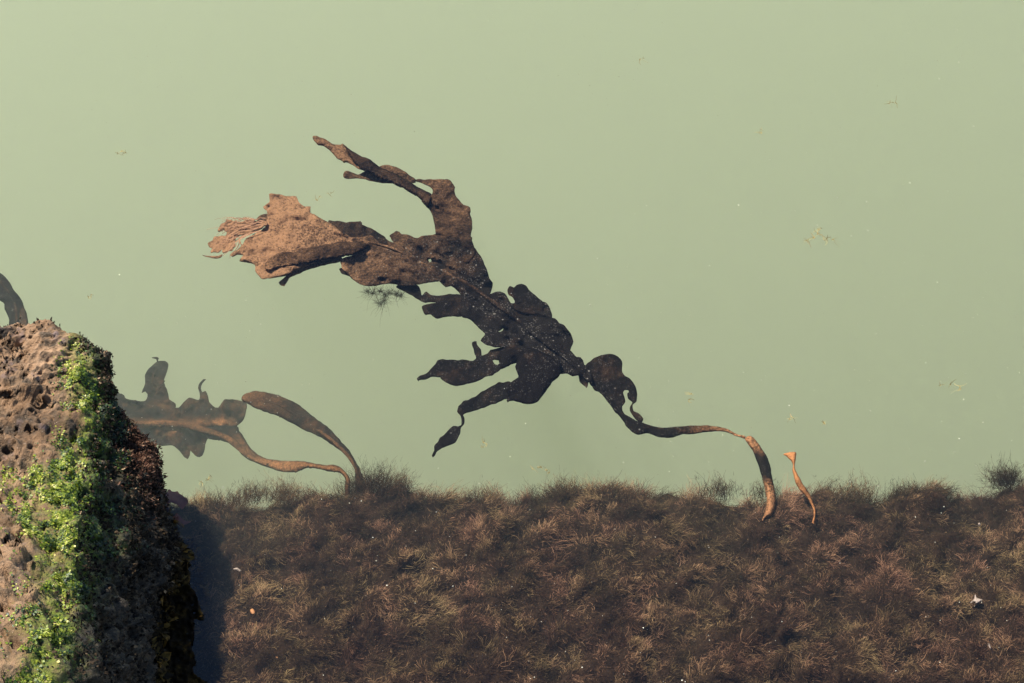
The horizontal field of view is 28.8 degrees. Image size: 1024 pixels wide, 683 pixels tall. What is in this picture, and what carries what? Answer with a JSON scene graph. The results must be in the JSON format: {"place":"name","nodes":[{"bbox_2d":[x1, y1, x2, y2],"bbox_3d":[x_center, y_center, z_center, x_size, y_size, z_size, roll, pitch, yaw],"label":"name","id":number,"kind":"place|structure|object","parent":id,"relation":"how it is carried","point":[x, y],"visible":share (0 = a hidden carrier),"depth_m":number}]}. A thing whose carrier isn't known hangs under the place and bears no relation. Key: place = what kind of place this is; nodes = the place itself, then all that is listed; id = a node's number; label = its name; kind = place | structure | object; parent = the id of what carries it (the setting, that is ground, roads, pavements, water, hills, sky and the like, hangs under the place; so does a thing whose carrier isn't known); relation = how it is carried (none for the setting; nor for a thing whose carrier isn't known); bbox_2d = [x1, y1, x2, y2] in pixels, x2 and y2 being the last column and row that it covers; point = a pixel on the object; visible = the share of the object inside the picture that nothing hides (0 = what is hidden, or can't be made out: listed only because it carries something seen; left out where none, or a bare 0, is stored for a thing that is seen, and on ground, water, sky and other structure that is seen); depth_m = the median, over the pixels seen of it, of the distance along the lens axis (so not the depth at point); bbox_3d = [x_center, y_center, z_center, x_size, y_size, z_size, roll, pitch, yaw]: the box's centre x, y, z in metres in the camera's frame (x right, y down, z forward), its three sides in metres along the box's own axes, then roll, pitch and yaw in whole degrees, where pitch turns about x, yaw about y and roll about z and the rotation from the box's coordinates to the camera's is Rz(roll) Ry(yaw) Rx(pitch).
{"place":"outdoors","nodes":[
{"label":"outdoors","id":0,"kind":"place"},
{"bbox_2d":[0,0,1023,509],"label":"seabed","id":1,"kind":"structure","parent":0,"point":[586,226],"depth_m":8.95},
{"bbox_2d":[168,488,1023,682],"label":"ledge","id":2,"kind":"object","parent":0,"point":[607,606],"visible":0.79,"depth_m":2.82},
{"bbox_2d":[190,482,232,519],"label":"algae tuft","id":3,"kind":"object","parent":2,"relation":"on","point":[210,500],"visible":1,"depth_m":2.94},
{"bbox_2d":[168,472,1023,682],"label":"algae turf","id":4,"kind":"structure","parent":2,"relation":"on","point":[669,499],"depth_m":2.83},
{"bbox_2d":[208,479,268,515],"bbox_3d":[-0.407,0.226,2.945,0.078,0.036,0.062,-38,61,-25],"label":"algae tuft","id":5,"kind":"object","parent":4,"relation":"on","point":[234,498],"visible":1,"depth_m":2.94},
{"bbox_2d":[231,478,277,509],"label":"algae tuft","id":6,"kind":"object","parent":4,"relation":"on","point":[259,498],"visible":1,"depth_m":2.95},
{"bbox_2d":[257,469,313,513],"bbox_3d":[-0.337,0.216,2.947,0.089,0.062,0.080,0,52,0],"label":"algae tuft","id":7,"kind":"object","parent":4,"relation":"on","point":[284,492],"visible":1,"depth_m":2.95},
{"bbox_2d":[241,391,365,492],"bbox_3d":[-0.305,0.145,3.066,0.062,0.055,0.300,-36,60,-25],"label":"kelp frond","id":8,"kind":"object","parent":4,"relation":"attached to","point":[296,414],"visible":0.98,"depth_m":3.12},
{"bbox_2d":[333,466,381,498],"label":"algae tuft","id":9,"kind":"object","parent":4,"relation":"on","point":[352,482],"visible":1,"depth_m":2.96},
{"bbox_2d":[342,454,407,501],"bbox_3d":[-0.199,0.200,2.961,0.123,0.070,0.083,10,53,8],"label":"algae tuft","id":10,"kind":"object","parent":4,"relation":"on","point":[372,485],"visible":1,"depth_m":2.96},
{"bbox_2d":[373,462,419,496],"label":"algae tuft","id":11,"kind":"object","parent":4,"relation":"on","point":[397,481],"visible":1,"depth_m":2.96},
{"bbox_2d":[459,475,512,504],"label":"algae tuft","id":12,"kind":"object","parent":4,"relation":"on","point":[478,496],"visible":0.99,"depth_m":2.95},
{"bbox_2d":[203,136,775,520],"bbox_3d":[-0.047,0.008,3.070,0.394,0.046,1.016,-38,61,-26],"label":"kelp","id":13,"kind":"object","parent":4,"relation":"attached to","point":[533,340],"visible":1,"depth_m":3.14},
{"bbox_2d":[523,469,585,501],"bbox_3d":[0.066,0.215,2.950,0.097,0.049,0.081,-23,56,-17],"label":"algae tuft","id":14,"kind":"object","parent":4,"relation":"on","point":[560,487],"visible":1,"depth_m":2.95},
{"bbox_2d":[579,473,630,499],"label":"algae tuft","id":15,"kind":"object","parent":4,"relation":"on","point":[608,487],"visible":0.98,"depth_m":2.95},
{"bbox_2d":[604,476,650,505],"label":"algae tuft","id":16,"kind":"object","parent":4,"relation":"on","point":[626,494],"visible":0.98,"depth_m":2.95},
{"bbox_2d":[690,471,743,503],"bbox_3d":[0.308,0.211,2.954,0.078,0.056,0.065,-13,53,-10],"label":"algae tuft","id":17,"kind":"object","parent":4,"relation":"on","point":[720,489],"visible":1,"depth_m":2.95},
{"bbox_2d":[736,478,788,504],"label":"algae tuft","id":18,"kind":"object","parent":4,"relation":"on","point":[759,493],"visible":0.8,"depth_m":2.95},
{"bbox_2d":[783,452,815,523],"bbox_3d":[0.429,0.213,2.926,0.019,0.019,0.120,-13,53,-10],"label":"kelp sprout","id":19,"kind":"object","parent":4,"relation":"on","point":[791,456],"visible":1,"depth_m":2.93},
{"bbox_2d":[810,475,857,501],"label":"algae tuft","id":20,"kind":"object","parent":4,"relation":"on","point":[838,495],"visible":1,"depth_m":2.95},
{"bbox_2d":[832,465,878,503],"bbox_3d":[0.507,0.218,2.954,0.086,0.055,0.072,0,52,0],"label":"algae tuft","id":21,"kind":"object","parent":4,"relation":"on","point":[861,494],"visible":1,"depth_m":2.95},
{"bbox_2d":[976,454,1023,495],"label":"algae tuft","id":22,"kind":"object","parent":4,"relation":"on","point":[1008,477],"visible":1,"depth_m":2.96},
{"bbox_2d":[884,473,921,497],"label":"algae tuft","id":23,"kind":"object","parent":2,"relation":"on","point":[904,487],"visible":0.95,"depth_m":2.95},
{"bbox_2d":[901,478,959,495],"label":"algae tuft","id":24,"kind":"object","parent":2,"relation":"on","point":[934,486],"visible":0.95,"depth_m":2.96},
{"bbox_2d":[971,595,981,603],"bbox_3d":[0.653,0.363,2.796,0.013,0.005,0.017,27,57,19],"label":"shell fragment","id":25,"kind":"object","parent":2,"relation":"on","point":[975,600],"visible":1,"depth_m":2.79},
{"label":"water","id":26,"kind":"structure","parent":0,"visible":0},
{"bbox_2d":[0,273,27,324],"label":"kelp frond","id":27,"kind":"object","parent":26,"relation":"in","point":[11,300],"visible":0.76,"depth_m":3.25},
{"bbox_2d":[0,317,209,682],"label":"boulder","id":28,"kind":"object","parent":26,"relation":"in","point":[101,569],"visible":0.98,"depth_m":2.64},
{"bbox_2d":[166,489,187,508],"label":"purple weed","id":29,"kind":"object","parent":28,"relation":"attached to","point":[179,500],"visible":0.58,"depth_m":2.92},
{"bbox_2d":[173,520,183,526],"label":"amber weed","id":30,"kind":"object","parent":28,"relation":"on","point":[178,523],"visible":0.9,"depth_m":2.85},
{"bbox_2d":[170,513,190,524],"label":"purple weed","id":31,"kind":"object","parent":28,"relation":"attached to","point":[180,519],"visible":0.79,"depth_m":2.88},
{"bbox_2d":[115,357,349,494],"bbox_3d":[-0.440,0.124,3.135,0.519,0.154,0.178,21,55,15],"label":"kelp","id":32,"kind":"object","parent":26,"relation":"in","point":[157,414],"visible":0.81,"depth_m":3.20},
{"bbox_2d":[357,278,404,318],"bbox_3d":[-0.213,-0.075,3.156,0.103,0.065,0.080,0,52,0],"label":"drifting weed","id":33,"kind":"object","parent":26,"relation":"in","point":[385,293],"visible":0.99,"depth_m":3.16},
{"bbox_2d":[0,0,1020,681],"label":"suspended dust","id":34,"kind":"object","parent":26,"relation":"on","point":[466,200],"visible":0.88,"depth_m":3.24},
{"bbox_2d":[804,227,837,245],"bbox_3d":[0.507,-0.164,3.251,0.058,0.045,0.046,21,55,16],"label":"weed scrap","id":35,"kind":"object","parent":26,"relation":"in","point":[814,237],"visible":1,"depth_m":3.26}
]}

